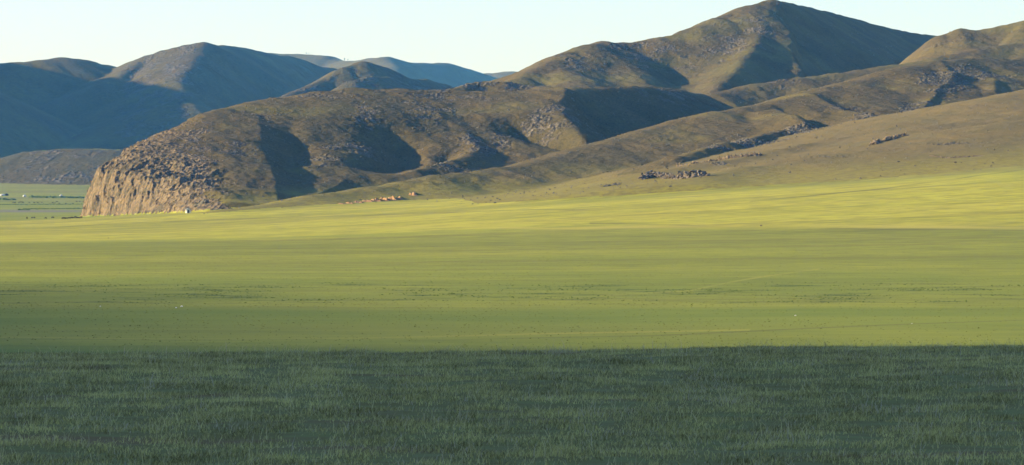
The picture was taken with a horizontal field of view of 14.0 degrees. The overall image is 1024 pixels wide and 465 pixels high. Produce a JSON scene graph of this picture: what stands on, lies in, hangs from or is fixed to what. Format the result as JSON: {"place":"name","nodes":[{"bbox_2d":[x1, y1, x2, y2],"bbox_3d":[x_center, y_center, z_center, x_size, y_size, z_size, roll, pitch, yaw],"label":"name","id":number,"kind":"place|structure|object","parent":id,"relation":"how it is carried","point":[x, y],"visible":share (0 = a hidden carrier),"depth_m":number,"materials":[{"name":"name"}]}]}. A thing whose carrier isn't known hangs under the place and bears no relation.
{"place":"outdoors","nodes":[
{"label":"outdoors","id":0,"kind":"place"},
{"bbox_2d":[0,149,106,200],"bbox_3d":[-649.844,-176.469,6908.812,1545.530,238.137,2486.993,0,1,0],"label":"field","id":1,"kind":"structure","parent":0,"point":[17,191],"depth_m":6257.05,"materials":[{"name":"green plant"}]},
{"bbox_2d":[28,195,84,197],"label":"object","id":2,"kind":"object","parent":1,"relation":"on","point":[31,196],"visible":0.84,"depth_m":5962.57,"materials":[{"name":"grey liquid"}]},
{"bbox_2d":[0,42,336,157],"bbox_3d":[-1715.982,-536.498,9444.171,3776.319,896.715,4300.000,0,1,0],"label":"shaded mountain","id":3,"kind":"structure","parent":0,"point":[59,103],"depth_m":8840.89,"materials":[{"name":"blue stone"}]},
{"bbox_2d":[0,61,486,184],"bbox_3d":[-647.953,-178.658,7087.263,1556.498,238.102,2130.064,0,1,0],"label":"valley hill","id":4,"kind":"structure","parent":0,"point":[66,166],"depth_m":6759.32,"materials":[{"name":"stone"}]},
{"bbox_2d":[269,53,515,87],"bbox_3d":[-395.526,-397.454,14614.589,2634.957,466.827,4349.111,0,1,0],"label":"distant mountain","id":5,"kind":"structure","parent":0,"point":[453,75],"depth_m":14398.26,"materials":[{"name":"blue stone"}]},
{"bbox_2d":[80,81,733,216],"bbox_3d":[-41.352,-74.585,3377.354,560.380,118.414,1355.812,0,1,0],"label":"rocky headland","id":6,"kind":"structure","parent":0,"point":[279,183],"depth_m":3114.10,"materials":[{"name":"stone"}]},
{"bbox_2d":[80,117,226,214],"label":"cliff rubble","id":7,"kind":"object","parent":6,"relation":"on","point":[160,135],"visible":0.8,"depth_m":2919.92,"materials":[{"name":"brown stone"}]},
{"bbox_2d":[193,199,208,206],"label":"rock outcrop","id":8,"kind":"object","parent":6,"relation":"on","point":[204,201],"visible":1,"depth_m":2724.87,"materials":[{"name":"grey stone"}]},
{"bbox_2d":[227,81,721,200],"bbox_3d":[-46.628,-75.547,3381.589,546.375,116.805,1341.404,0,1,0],"label":"headland rubble","id":9,"kind":"object","parent":6,"relation":"on","point":[544,108],"visible":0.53,"depth_m":3209.56,"materials":[{"name":"brown stone"}]},
{"bbox_2d":[0,165,1023,464],"bbox_3d":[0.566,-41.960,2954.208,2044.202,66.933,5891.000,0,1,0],"label":"grass plain","id":10,"kind":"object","parent":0,"point":[944,215],"depth_m":709.33,"materials":[{"name":"green plant"}]},
{"bbox_2d":[0,203,75,204],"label":"willow scrub","id":11,"kind":"object","parent":10,"relation":"on","point":[34,204],"visible":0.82,"depth_m":4898.32,"materials":[{"name":"green plant"}]},
{"bbox_2d":[19,207,82,208],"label":"willow scrub","id":12,"kind":"object","parent":10,"relation":"on","point":[54,208],"visible":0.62,"depth_m":4143.58,"materials":[{"name":"green plant"}]},
{"bbox_2d":[0,280,1019,305],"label":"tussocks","id":13,"kind":"object","parent":10,"relation":"on","point":[503,296],"visible":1,"depth_m":746.99,"materials":[{"name":"green plant"}]},
{"bbox_2d":[0,239,1023,347],"bbox_3d":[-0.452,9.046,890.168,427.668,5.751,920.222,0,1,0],"label":"scattered tussocks","id":14,"kind":"object","parent":10,"relation":"on","point":[507,294],"visible":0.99,"depth_m":767.20,"materials":[{"name":"green plant"}]},
{"bbox_2d":[0,336,1023,464],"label":"foreground grass","id":15,"kind":"structure","parent":0,"point":[156,368],"depth_m":57.85,"materials":[{"name":"green plant"}]},
{"bbox_2d":[0,0,1023,72],"label":"sky","id":16,"kind":"structure","parent":0,"point":[482,36],"materials":[{"name":"white"}]},
{"bbox_2d":[200,57,1023,212],"bbox_3d":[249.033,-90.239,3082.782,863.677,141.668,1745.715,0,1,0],"label":"grassy foothill","id":17,"kind":"structure","parent":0,"point":[602,159],"depth_m":2709.77,"materials":[{"name":"plant"}]},
{"bbox_2d":[338,192,416,203],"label":"rocks","id":18,"kind":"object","parent":17,"relation":"on","point":[389,198],"depth_m":2575.10,"materials":[{"name":"stone"}]},
{"bbox_2d":[185,58,1023,214],"bbox_3d":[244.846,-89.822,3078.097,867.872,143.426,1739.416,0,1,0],"label":"foothill rubble","id":19,"kind":"object","parent":17,"relation":"on","point":[816,128],"visible":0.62,"depth_m":2923.97,"materials":[{"name":"stone"}]},
{"bbox_2d":[600,183,619,186],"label":"rock outcrop","id":20,"kind":"object","parent":17,"relation":"on","point":[605,185],"visible":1,"depth_m":2333.26,"materials":[{"name":"stone"}]},
{"bbox_2d":[638,170,709,178],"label":"rock outcrop","id":21,"kind":"object","parent":17,"relation":"on","point":[680,174],"visible":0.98,"depth_m":2307.66,"materials":[{"name":"grey stone"}]},
{"bbox_2d":[676,152,761,166],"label":"rock outcrop","id":22,"kind":"object","parent":17,"relation":"on","point":[737,156],"visible":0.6,"depth_m":2523.69,"materials":[{"name":"stone"}]},
{"bbox_2d":[869,132,908,144],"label":"rock outcrop","id":23,"kind":"object","parent":17,"relation":"on","point":[886,138],"visible":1,"depth_m":2509.61,"materials":[{"name":"stone"}]},
{"bbox_2d":[929,155,982,157],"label":"rock outcrop","id":24,"kind":"object","parent":17,"relation":"on","point":[954,156],"visible":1,"depth_m":2339.64,"materials":[{"name":"stone"}]},
{"bbox_2d":[488,0,935,93],"bbox_3d":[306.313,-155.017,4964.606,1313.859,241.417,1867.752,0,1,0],"label":"mountain","id":25,"kind":"structure","parent":0,"point":[764,59],"depth_m":4584.34,"materials":[{"name":"stone"}]},
{"bbox_2d":[503,5,1017,102],"bbox_3d":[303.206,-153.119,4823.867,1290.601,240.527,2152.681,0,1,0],"label":"mountain rubble","id":26,"kind":"object","parent":25,"relation":"on","point":[726,48],"visible":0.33,"depth_m":4556.37,"materials":[{"name":"brown stone"}]},
{"bbox_2d":[705,21,1023,107],"bbox_3d":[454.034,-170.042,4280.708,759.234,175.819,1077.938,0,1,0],"label":"hill","id":27,"kind":"structure","parent":0,"point":[982,44],"depth_m":4121.25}
]}

